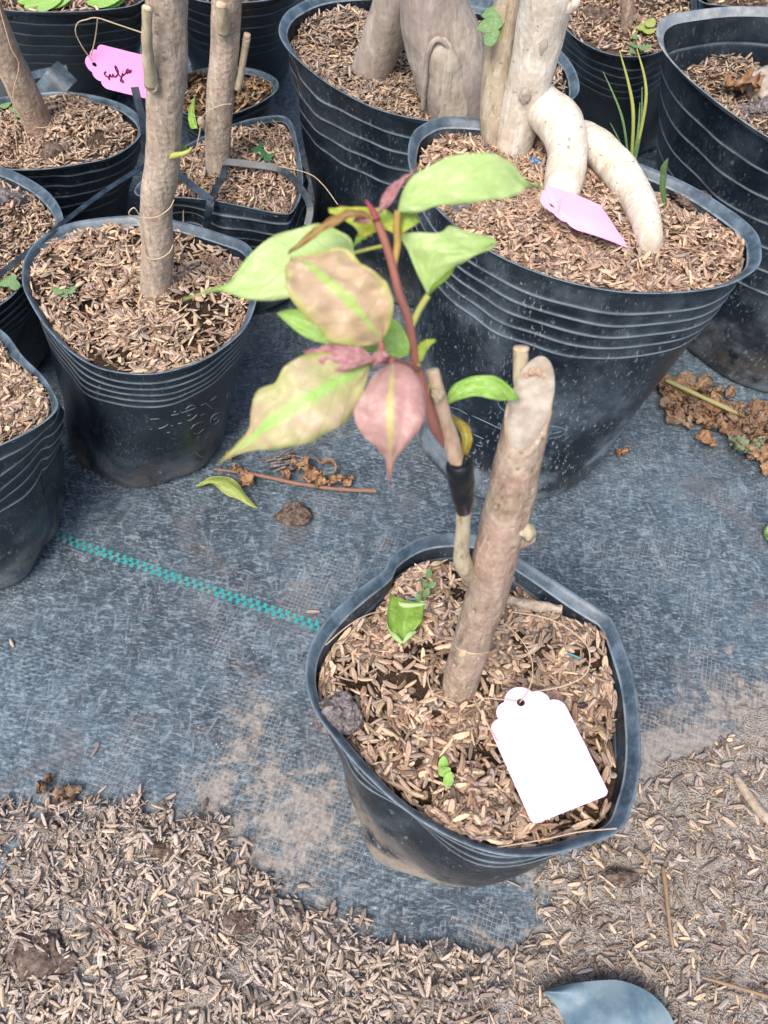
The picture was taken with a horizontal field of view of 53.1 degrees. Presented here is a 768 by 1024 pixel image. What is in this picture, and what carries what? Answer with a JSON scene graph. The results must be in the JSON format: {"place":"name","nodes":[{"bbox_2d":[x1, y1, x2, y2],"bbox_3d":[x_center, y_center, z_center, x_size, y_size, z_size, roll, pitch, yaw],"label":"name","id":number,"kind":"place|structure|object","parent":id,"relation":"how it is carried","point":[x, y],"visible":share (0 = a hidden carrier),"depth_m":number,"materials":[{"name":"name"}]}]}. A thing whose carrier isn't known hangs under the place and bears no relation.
{"place":"outdoors","nodes":[
{"label":"outdoors","id":0,"kind":"place"},
{"bbox_2d":[0,0,767,957],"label":"ground","id":1,"kind":"structure","parent":0,"point":[136,624],"depth_m":0.51,"materials":[{"name":"fabric"}]},
{"bbox_2d":[0,166,63,368],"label":"plant pot","id":2,"kind":"object","parent":1,"relation":"on","point":[35,216],"visible":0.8,"depth_m":0.53,"materials":[{"name":"plastic"}]},
{"bbox_2d":[0,274,19,289],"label":"weed sprout","id":3,"kind":"object","parent":2,"relation":"on","point":[11,282],"visible":1,"depth_m":0.49,"materials":[{"name":"green plant"}]},
{"bbox_2d":[0,187,25,209],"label":"soil clod","id":4,"kind":"object","parent":2,"relation":"on","point":[7,195],"visible":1,"depth_m":0.54,"materials":[{"name":"soil"}]},
{"bbox_2d":[0,164,143,276],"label":"plastic strap","id":5,"kind":"object","parent":2,"relation":"on","point":[53,230],"visible":0.95,"depth_m":0.53,"materials":[{"name":"black plastic"}]},
{"bbox_2d":[0,329,64,588],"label":"plant pot","id":6,"kind":"object","parent":1,"relation":"on","point":[32,416],"visible":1,"depth_m":0.44,"materials":[{"name":"plastic"}]},
{"bbox_2d":[4,929,76,982],"bbox_3d":[-0.175,0.225,0.390,0.037,0.013,0.026,-14,59,-11],"label":"soil clod","id":7,"kind":"object","parent":1,"relation":"on","point":[36,962],"visible":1,"depth_m":0.39,"materials":[{"name":"brown soil"}]},
{"bbox_2d":[36,773,55,794],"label":"dry leaf","id":8,"kind":"object","parent":1,"relation":"on","point":[41,786],"visible":1,"depth_m":0.43,"materials":[{"name":"brown plant"}]},
{"bbox_2d":[49,783,81,805],"bbox_3d":[-0.179,0.159,0.432,0.017,0.010,0.012,-14,59,-11],"label":"dry leaf","id":9,"kind":"object","parent":1,"relation":"on","point":[68,792],"visible":1,"depth_m":0.43,"materials":[{"name":"brown plant"}]},
{"bbox_2d":[0,90,140,223],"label":"plant pot","id":10,"kind":"object","parent":1,"relation":"on","point":[99,137],"visible":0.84,"depth_m":0.60,"materials":[{"name":"plastic"}]},
{"bbox_2d":[0,76,17,154],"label":"string","id":11,"kind":"object","parent":10,"relation":"on","point":[14,113],"visible":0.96,"depth_m":0.57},
{"bbox_2d":[0,102,19,117],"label":"weed sprout","id":12,"kind":"object","parent":10,"relation":"on","point":[4,105],"visible":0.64,"depth_m":0.62,"materials":[{"name":"green plant"}]},
{"bbox_2d":[0,2,51,135],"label":"leaning trunk","id":13,"kind":"object","parent":10,"relation":"in","point":[30,105],"visible":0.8,"depth_m":0.56,"materials":[{"name":"brown plant"}]},
{"bbox_2d":[0,9,31,152],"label":"string","id":14,"kind":"object","parent":13,"relation":"hanging from","point":[16,78],"visible":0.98,"depth_m":0.54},
{"bbox_2d":[39,141,70,159],"bbox_3d":[-0.249,-0.272,0.586,0.026,0.016,0.022,30,61,16],"label":"soil clod","id":15,"kind":"object","parent":10,"relation":"on","point":[52,149],"visible":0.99,"depth_m":0.58,"materials":[{"name":"brown soil"}]},
{"bbox_2d":[0,0,144,98],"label":"plant pot","id":16,"kind":"object","parent":1,"relation":"on","point":[46,39],"visible":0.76,"depth_m":0.62,"materials":[{"name":"plastic"}]},
{"bbox_2d":[17,0,69,10],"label":"weed sprout","id":17,"kind":"object","parent":16,"relation":"on","point":[44,5],"visible":1,"depth_m":0.59,"materials":[{"name":"green plant"}]},
{"bbox_2d":[31,65,67,79],"bbox_3d":[-0.288,-0.372,0.653,0.048,0.021,0.005,14,58,7],"label":"plastic flap","id":18,"kind":"object","parent":16,"relation":"in","point":[38,73],"visible":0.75,"depth_m":0.65,"materials":[{"name":"grey plastic"}]},
{"bbox_2d":[36,61,76,91],"bbox_3d":[-0.276,-0.359,0.647,0.034,0.029,0.017,-28,62,-18],"label":"plastic flap","id":19,"kind":"object","parent":16,"relation":"in","point":[56,76],"visible":0.66,"depth_m":0.64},
{"bbox_2d":[86,0,123,7],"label":"weed sprout","id":20,"kind":"object","parent":16,"relation":"on","point":[106,3],"visible":1,"depth_m":0.60,"materials":[{"name":"green plant"}]},
{"bbox_2d":[90,742,99,756],"bbox_3d":[-0.169,0.139,0.450,0.004,0.001,0.009,3,57,0],"label":"rice husk","id":21,"kind":"object","parent":1,"relation":"on","point":[95,749],"visible":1,"depth_m":0.45,"materials":[{"name":"beige plant"}]},
{"bbox_2d":[22,215,256,487],"bbox_3d":[-0.158,-0.110,0.533,0.154,0.135,0.145,3,57,0],"label":"plant pot","id":22,"kind":"object","parent":1,"relation":"on","point":[147,385],"visible":0.87,"depth_m":0.49,"materials":[{"name":"plastic"}]},
{"bbox_2d":[52,286,75,296],"bbox_3d":[-0.202,-0.138,0.484,0.014,0.008,0.010,3,57,0],"label":"weed sprout","id":23,"kind":"object","parent":22,"relation":"on","point":[63,292],"visible":1,"depth_m":0.48,"materials":[{"name":"green plant"}]},
{"bbox_2d":[140,0,191,297],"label":"pruned trunk","id":24,"kind":"object","parent":22,"relation":"on","point":[164,38],"visible":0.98,"depth_m":0.39,"materials":[{"name":"brown plant"}]},
{"bbox_2d":[75,17,145,97],"bbox_3d":[-0.137,-0.255,0.433,0.036,0.076,0.100,-34,64,-21],"label":"gift tag","id":25,"kind":"object","parent":24,"relation":"hanging from","point":[117,70],"visible":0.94,"depth_m":0.46,"materials":[{"name":"pink paper"}]},
{"bbox_2d":[131,87,145,153],"bbox_3d":[-0.149,-0.240,0.473,0.008,0.040,0.006,3,57,0],"label":"plastic strap","id":26,"kind":"object","parent":24,"relation":"attached to","point":[139,105],"visible":0.84,"depth_m":0.47,"materials":[{"name":"black plastic"}]},
{"bbox_2d":[128,199,173,219],"bbox_3d":[-0.129,-0.167,0.428,0.025,0.011,0.009,3,57,0],"label":"string","id":27,"kind":"object","parent":24,"relation":"attached to","point":[149,217],"visible":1,"depth_m":0.43,"materials":[{"name":"beige fabric"}]},
{"bbox_2d":[139,226,172,259],"bbox_3d":[-0.132,-0.156,0.445,0.017,0.020,0.006,3,57,0],"label":"string","id":28,"kind":"object","parent":24,"relation":"attached to","point":[144,249],"visible":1,"depth_m":0.45,"materials":[{"name":"beige fabric"}]},
{"bbox_2d":[134,115,308,312],"bbox_3d":[-0.128,-0.244,0.629,0.138,0.122,0.148,3,57,0],"label":"plant pot","id":29,"kind":"object","parent":1,"relation":"on","point":[253,208],"visible":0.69,"depth_m":0.57,"materials":[{"name":"plastic"}]},
{"bbox_2d":[188,0,250,177],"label":"pruned trunk","id":30,"kind":"object","parent":29,"relation":"in","point":[224,81],"visible":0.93,"depth_m":0.51,"materials":[{"name":"brown plant"}]},
{"bbox_2d":[178,171,214,203],"bbox_3d":[-0.140,-0.236,0.551,0.006,0.005,0.053,-38,66,-23],"label":"plastic strap","id":31,"kind":"object","parent":30,"relation":"attached to","point":[193,186],"visible":0.73,"depth_m":0.55,"materials":[{"name":"black plastic"}]},
{"bbox_2d":[197,116,205,128],"bbox_3d":[-0.127,-0.270,0.533,0.005,0.009,0.005,3,57,0],"label":"string knot","id":32,"kind":"object","parent":30,"relation":"attached to","point":[201,122],"visible":1,"depth_m":0.53,"materials":[{"name":"beige fabric"}]},
{"bbox_2d":[183,127,200,221],"bbox_3d":[-0.140,-0.244,0.556,0.031,0.068,0.005,-37,65,-23],"label":"string","id":33,"kind":"object","parent":32,"relation":"hanging from","point":[192,163],"visible":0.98,"depth_m":0.55,"materials":[{"name":"beige fabric"}]},
{"bbox_2d":[202,103,230,117],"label":"string","id":34,"kind":"object","parent":30,"relation":"attached to","point":[215,107],"visible":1,"depth_m":0.52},
{"bbox_2d":[208,166,227,201],"bbox_3d":[-0.119,-0.236,0.551,0.009,0.004,0.037,3,57,0],"label":"plastic strap","id":35,"kind":"object","parent":30,"relation":"attached to","point":[219,182],"visible":1,"depth_m":0.55,"materials":[{"name":"black plastic"}]},
{"bbox_2d":[203,199,213,228],"bbox_3d":[-0.126,-0.212,0.551,0.011,0.025,0.005,3,57,0],"label":"plastic strap","id":36,"kind":"object","parent":35,"relation":"hanging from","point":[208,216],"visible":0.92,"depth_m":0.55,"materials":[{"name":"black plastic"}]},
{"bbox_2d":[202,152,313,224],"bbox_3d":[-0.087,-0.243,0.565,0.099,0.020,0.025,31,61,17],"label":"plastic strap","id":37,"kind":"object","parent":30,"relation":"attached to","point":[293,179],"visible":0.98,"depth_m":0.56,"materials":[{"name":"black plastic"}]},
{"bbox_2d":[251,142,274,161],"bbox_3d":[-0.092,-0.273,0.586,0.012,0.010,0.027,-37,66,-23],"label":"weed sprout","id":38,"kind":"object","parent":29,"relation":"on","point":[262,151],"visible":1,"depth_m":0.58,"materials":[{"name":"green plant"}]},
{"bbox_2d":[279,166,337,204],"bbox_3d":[-0.049,-0.218,0.507,0.052,0.009,0.004,34,62,19],"label":"string","id":39,"kind":"object","parent":29,"relation":"on","point":[314,177],"visible":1,"depth_m":0.50,"materials":[{"name":"beige fabric"}]},
{"bbox_2d":[196,476,257,508],"bbox_3d":[-0.110,-0.017,0.549,0.050,0.009,0.014,21,59,11],"label":"fallen leaf","id":40,"kind":"object","parent":1,"relation":"on","point":[229,487],"visible":1,"depth_m":0.55,"materials":[{"name":"plant"}]},
{"bbox_2d":[182,66,278,142],"bbox_3d":[-0.140,-0.353,0.709,0.095,0.106,0.123,3,57,0],"label":"plant pot","id":41,"kind":"object","parent":1,"relation":"on","point":[253,97],"visible":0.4,"depth_m":0.66,"materials":[{"name":"plastic"}]},
{"bbox_2d":[187,0,304,80],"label":"plant pot","id":42,"kind":"object","parent":1,"relation":"on","point":[268,52],"visible":0.42,"depth_m":0.67,"materials":[{"name":"plastic"}]},
{"bbox_2d":[258,449,308,471],"bbox_3d":[-0.073,-0.037,0.564,0.036,0.007,0.017,-16,59,-12],"label":"wood shred","id":43,"kind":"object","parent":1,"relation":"on","point":[280,462],"visible":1,"depth_m":0.56,"materials":[{"name":"grey wood"}]},
{"bbox_2d":[274,501,312,527],"bbox_3d":[-0.064,0.002,0.542,0.029,0.012,0.021,3,57,0],"label":"soil clod","id":44,"kind":"object","parent":1,"relation":"on","point":[297,513],"visible":1,"depth_m":0.54,"materials":[{"name":"brown soil"}]},
{"bbox_2d":[214,449,376,492],"bbox_3d":[-0.064,-0.032,0.557,0.120,0.014,0.034,3,57,0],"label":"dry twig","id":45,"kind":"object","parent":1,"relation":"on","point":[246,477],"visible":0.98,"depth_m":0.56,"materials":[{"name":"brown plant"}]},
{"bbox_2d":[296,883,309,887],"bbox_3d":[-0.043,0.202,0.414,0.008,0.002,0.003,3,57,0],"label":"rice husk","id":46,"kind":"object","parent":1,"relation":"on","point":[303,885],"visible":1,"depth_m":0.41,"materials":[{"name":"beige plant"}]},
{"bbox_2d":[306,610,320,613],"bbox_3d":[-0.046,0.065,0.503,0.010,0.002,0.002,3,57,0],"label":"rice husk","id":47,"kind":"object","parent":1,"relation":"on","point":[312,611],"visible":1,"depth_m":0.50,"materials":[{"name":"beige plant"}]},
{"bbox_2d":[0,704,767,1023],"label":"spilled soil","id":48,"kind":"structure","parent":1,"relation":"on","point":[755,723],"depth_m":0.41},
{"bbox_2d":[0,782,529,1023],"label":"husk spill","id":49,"kind":"object","parent":48,"relation":"on","point":[182,941],"visible":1,"depth_m":0.39,"materials":[{"name":"beige plant"}]},
{"bbox_2d":[89,911,153,952],"bbox_3d":[-0.135,0.215,0.391,0.041,0.005,0.004,24,59,13],"label":"straw","id":50,"kind":"object","parent":49,"relation":"on","point":[106,931],"visible":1,"depth_m":0.39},
{"bbox_2d":[141,840,184,858],"bbox_3d":[-0.121,0.183,0.418,0.025,0.006,0.010,3,57,0],"label":"soil clod","id":51,"kind":"object","parent":49,"relation":"on","point":[160,849],"visible":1,"depth_m":0.42,"materials":[{"name":"brown soil"}]},
{"bbox_2d":[222,910,256,938],"bbox_3d":[-0.076,0.214,0.399,0.020,0.006,0.014,3,57,0],"label":"soil clod","id":52,"kind":"object","parent":49,"relation":"on","point":[237,917],"visible":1,"depth_m":0.40,"materials":[{"name":"brown soil"}]},
{"bbox_2d":[0,793,525,1023],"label":"husk crumbs","id":53,"kind":"object","parent":49,"relation":"on","point":[412,961],"visible":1,"depth_m":0.39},
{"bbox_2d":[454,1002,495,1022],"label":"straw","id":54,"kind":"object","parent":49,"relation":"on","point":[474,1015],"visible":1,"depth_m":0.38,"materials":[{"name":"brown plant"}]},
{"bbox_2d":[603,869,640,883],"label":"soil clod","id":55,"kind":"object","parent":48,"relation":"on","point":[617,876],"visible":1,"depth_m":0.42,"materials":[{"name":"brown soil"}]},
{"bbox_2d":[495,734,767,1023],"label":"husk spill","id":56,"kind":"object","parent":48,"relation":"on","point":[750,926],"visible":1,"depth_m":0.42,"materials":[{"name":"beige plant"}]},
{"bbox_2d":[543,980,673,1023],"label":"plastic scrap","id":57,"kind":"object","parent":56,"relation":"on","point":[606,1002],"visible":1,"depth_m":0.38,"materials":[{"name":"blue plastic"}]},
{"bbox_2d":[661,866,673,949],"bbox_3d":[0.152,0.211,0.411,0.003,0.005,0.040,3,57,0],"label":"twig","id":58,"kind":"object","parent":56,"relation":"on","point":[665,886],"visible":1,"depth_m":0.41,"materials":[{"name":"brown wood"}]},
{"bbox_2d":[498,736,767,1023],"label":"husk crumbs","id":59,"kind":"object","parent":48,"relation":"on","point":[680,955],"visible":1,"depth_m":0.41,"materials":[{"name":"brown plant"}]},
{"bbox_2d":[701,976,767,998],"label":"twig","id":60,"kind":"object","parent":48,"relation":"on","point":[748,990],"visible":1,"depth_m":0.39,"materials":[{"name":"brown wood"}]},
{"bbox_2d":[732,773,767,823],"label":"stick","id":61,"kind":"object","parent":48,"relation":"on","point":[758,810],"visible":1,"depth_m":0.44,"materials":[{"name":"beige wood"}]},
{"bbox_2d":[279,0,579,305],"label":"plant pot","id":62,"kind":"object","parent":1,"relation":"on","point":[356,134],"visible":0.39,"depth_m":0.57,"materials":[{"name":"plastic"}]},
{"bbox_2d":[352,0,484,119],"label":"forked trunk","id":63,"kind":"object","parent":62,"relation":"in","point":[442,42],"visible":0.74,"depth_m":0.50,"materials":[{"name":"brown plant"}]},
{"bbox_2d":[305,532,640,886],"bbox_3d":[0.040,0.108,0.411,0.158,0.115,0.163,3,57,0],"label":"plant pot","id":64,"kind":"object","parent":1,"relation":"on","point":[417,817],"visible":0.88,"depth_m":0.37,"materials":[{"name":"plastic"}]},
{"bbox_2d":[312,691,363,738],"bbox_3d":[-0.023,0.098,0.364,0.023,0.018,0.021,-24,61,-17],"label":"soil clod","id":65,"kind":"object","parent":64,"relation":"on","point":[342,713],"visible":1,"depth_m":0.36,"materials":[{"name":"soil"}]},
{"bbox_2d":[325,610,386,644],"bbox_3d":[-0.014,0.056,0.380,0.037,0.008,0.002,-30,63,-19],"label":"string","id":66,"kind":"object","parent":64,"relation":"on","point":[353,622],"visible":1,"depth_m":0.38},
{"bbox_2d":[183,153,554,703],"bbox_3d":[0.001,0.010,0.281,0.106,0.265,0.066,-9,58,-8],"label":"grafted stump","id":67,"kind":"object","parent":64,"relation":"on","point":[330,285],"visible":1,"depth_m":0.20,"materials":[{"name":"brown plant"}]},
{"bbox_2d":[459,650,466,657],"bbox_3d":[0.032,0.058,0.315,0.003,0.005,0.003,3,57,0],"label":"string knot","id":68,"kind":"object","parent":67,"relation":"attached to","point":[462,653],"visible":1,"depth_m":0.31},
{"bbox_2d":[453,634,489,654],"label":"string","id":69,"kind":"object","parent":67,"relation":"attached to","point":[459,649],"visible":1,"depth_m":0.32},
{"bbox_2d":[387,593,425,643],"bbox_3d":[0.009,0.054,0.382,0.019,0.009,0.026,12,57,6],"label":"curled leaf","id":70,"kind":"object","parent":64,"relation":"on","point":[404,619],"visible":1,"depth_m":0.38,"materials":[{"name":"green plant"}]},
{"bbox_2d":[415,568,435,601],"bbox_3d":[0.021,0.040,0.403,0.010,0.015,0.024,27,60,15],"label":"weed sprout","id":71,"kind":"object","parent":64,"relation":"on","point":[425,592],"visible":1,"depth_m":0.40,"materials":[{"name":"green plant"}]},
{"bbox_2d":[422,699,443,709],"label":"soil clod","id":72,"kind":"object","parent":64,"relation":"on","point":[427,705],"visible":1,"depth_m":0.36,"materials":[{"name":"soil"}]},
{"bbox_2d":[438,756,453,787],"bbox_3d":[0.028,0.119,0.350,0.007,0.012,0.014,3,57,0],"label":"weed sprout","id":73,"kind":"object","parent":64,"relation":"on","point":[445,772],"visible":1,"depth_m":0.35,"materials":[{"name":"green plant"}]},
{"bbox_2d":[427,660,473,701],"bbox_3d":[0.030,0.085,0.368,0.013,0.007,0.026,-37,65,-23],"label":"string","id":74,"kind":"object","parent":64,"relation":"on","point":[430,687],"visible":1,"depth_m":0.37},
{"bbox_2d":[473,700,497,741],"bbox_3d":[0.046,0.093,0.345,0.011,0.004,0.019,3,57,0],"label":"string","id":75,"kind":"object","parent":64,"relation":"on","point":[496,739],"visible":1,"depth_m":0.34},
{"bbox_2d":[506,596,562,614],"bbox_3d":[0.078,0.049,0.400,0.030,0.013,0.007,17,58,9],"label":"bark chunk","id":76,"kind":"object","parent":64,"relation":"on","point":[521,603],"visible":0.91,"depth_m":0.40,"materials":[{"name":"beige wood"}]},
{"bbox_2d":[473,619,606,822],"bbox_3d":[0.063,0.090,0.354,0.039,0.012,0.097,-20,60,-14],"label":"gift tag","id":77,"kind":"object","parent":64,"relation":"on","point":[549,762],"visible":0.91,"depth_m":0.34,"materials":[{"name":"white paper"}]},
{"bbox_2d":[512,611,590,691],"bbox_3d":[0.082,0.065,0.369,0.032,0.004,0.042,-5,57,-5],"label":"string","id":78,"kind":"object","parent":64,"relation":"on","point":[572,632],"visible":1,"depth_m":0.37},
{"bbox_2d":[498,828,616,846],"bbox_3d":[0.074,0.140,0.330,0.052,0.008,0.010,3,57,0],"label":"twig","id":79,"kind":"object","parent":64,"relation":"on","point":[557,836],"visible":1,"depth_m":0.33,"materials":[{"name":"beige wood"}]},
{"bbox_2d":[567,652,580,658],"bbox_3d":[0.094,0.071,0.380,0.007,0.004,0.003,3,57,0],"label":"teal chip","id":80,"kind":"object","parent":64,"relation":"on","point":[573,655],"visible":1,"depth_m":0.38,"materials":[{"name":"teal plastic"}]},
{"bbox_2d":[578,701,587,708],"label":"pebble","id":81,"kind":"object","parent":64,"relation":"on","point":[584,705],"visible":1,"depth_m":0.37,"materials":[{"name":"grey stone"}]},
{"bbox_2d":[408,117,761,499],"bbox_3d":[0.107,-0.126,0.512,0.195,0.203,0.157,3,57,0],"label":"plant pot","id":82,"kind":"object","parent":1,"relation":"on","point":[610,331],"visible":0.59,"depth_m":0.43,"materials":[{"name":"plastic"}]},
{"bbox_2d":[447,203,471,214],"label":"soil clod","id":83,"kind":"object","parent":82,"relation":"on","point":[458,208],"visible":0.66,"depth_m":0.44,"materials":[{"name":"soil"}]},
{"bbox_2d":[476,6,504,46],"bbox_3d":[0.058,-0.262,0.427,0.014,0.028,0.019,28,60,15],"label":"weed sprout","id":84,"kind":"object","parent":82,"relation":"in","point":[491,24],"visible":1,"depth_m":0.42,"materials":[{"name":"green plant"}]},
{"bbox_2d":[528,157,541,163],"bbox_3d":[0.091,-0.209,0.460,0.011,0.005,0.007,3,57,0],"label":"blue scrap","id":85,"kind":"object","parent":82,"relation":"on","point":[534,160],"visible":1,"depth_m":0.46,"materials":[{"name":"blue plastic"}]},
{"bbox_2d":[480,0,662,256],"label":"pale tree","id":86,"kind":"object","parent":82,"relation":"in","point":[524,102],"visible":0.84,"depth_m":0.43,"materials":[{"name":"beige plant"}]},
{"bbox_2d":[540,186,627,247],"bbox_3d":[0.106,-0.158,0.413,0.051,0.025,0.027,-8,58,-7],"label":"gift tag","id":87,"kind":"object","parent":82,"relation":"on","point":[578,213],"visible":1,"depth_m":0.41,"materials":[{"name":"pink paper"}]},
{"bbox_2d":[603,49,647,159],"bbox_3d":[0.140,-0.235,0.446,0.033,0.067,0.016,19,58,10],"label":"grass tuft","id":88,"kind":"object","parent":82,"relation":"in","point":[634,149],"visible":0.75,"depth_m":0.44,"materials":[{"name":"green plant"}]},
{"bbox_2d":[670,190,711,211],"bbox_3d":[0.180,-0.182,0.451,0.024,0.012,0.020,3,57,0],"label":"soil clod","id":89,"kind":"object","parent":82,"relation":"on","point":[680,201],"visible":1,"depth_m":0.45,"materials":[{"name":"brown soil"}]},
{"bbox_2d":[615,447,629,457],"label":"dry leaf","id":90,"kind":"object","parent":1,"relation":"on","point":[620,452],"visible":1,"depth_m":0.58,"materials":[{"name":"brown plant"}]},
{"bbox_2d":[561,0,698,152],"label":"plant pot","id":91,"kind":"object","parent":1,"relation":"on","point":[590,50],"visible":0.62,"depth_m":0.66,"materials":[{"name":"plastic"}]},
{"bbox_2d":[582,5,613,24],"bbox_3d":[0.181,-0.420,0.656,0.027,0.020,0.022,3,57,0],"label":"soil clod","id":92,"kind":"object","parent":91,"relation":"in","point":[604,13],"visible":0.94,"depth_m":0.65,"materials":[{"name":"brown soil"}]},
{"bbox_2d":[620,0,634,33],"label":"thin stem","id":93,"kind":"object","parent":91,"relation":"on","point":[627,11],"visible":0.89,"depth_m":0.63,"materials":[{"name":"brown plant"}]},
{"bbox_2d":[629,33,651,53],"bbox_3d":[0.204,-0.379,0.621,0.016,0.014,0.043,3,57,0],"label":"weed sprout","id":94,"kind":"object","parent":91,"relation":"on","point":[642,47],"visible":1,"depth_m":0.61,"materials":[{"name":"green plant"}]},
{"bbox_2d":[636,18,655,33],"bbox_3d":[0.217,-0.397,0.631,0.016,0.011,0.018,37,63,20],"label":"weed sprout","id":95,"kind":"object","parent":91,"relation":"on","point":[650,22],"visible":1,"depth_m":0.63,"materials":[{"name":"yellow plant"}]},
{"bbox_2d":[656,6,767,392],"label":"plant pot","id":96,"kind":"object","parent":1,"relation":"on","point":[712,142],"visible":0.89,"depth_m":0.57,"materials":[{"name":"plastic"}]},
{"bbox_2d":[724,67,765,93],"bbox_3d":[0.261,-0.312,0.558,0.023,0.022,0.022,3,57,0],"label":"dry leaf","id":97,"kind":"object","parent":96,"relation":"in","point":[744,81],"visible":1,"depth_m":0.56,"materials":[{"name":"brown plant"}]},
{"bbox_2d":[739,95,767,122],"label":"soil clod","id":98,"kind":"object","parent":96,"relation":"on","point":[756,108],"visible":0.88,"depth_m":0.55,"materials":[{"name":"grey soil"}]},
{"bbox_2d":[744,65,767,100],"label":"root base","id":99,"kind":"object","parent":96,"relation":"on","point":[762,92],"visible":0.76,"depth_m":0.56,"materials":[{"name":"white plant"}]},
{"bbox_2d":[657,371,767,475],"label":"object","id":100,"kind":"object","parent":1,"relation":"on","point":[684,401],"visible":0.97,"depth_m":0.60,"materials":[{"name":"brown plant"}]},
{"bbox_2d":[698,0,767,9],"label":"plant pot","id":101,"kind":"object","parent":1,"relation":"on","point":[704,4],"visible":0.21,"depth_m":0.66,"materials":[{"name":"plastic"}]},
{"bbox_2d":[763,522,767,540],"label":"leaf","id":102,"kind":"object","parent":1,"relation":"on","point":[765,532],"visible":1,"depth_m":0.54,"materials":[{"name":"green plant"}]},
{"bbox_2d":[659,158,667,208],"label":"leaf","id":103,"kind":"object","parent":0,"point":[663,177],"depth_m":0.41,"materials":[{"name":"green plant"}]}
]}

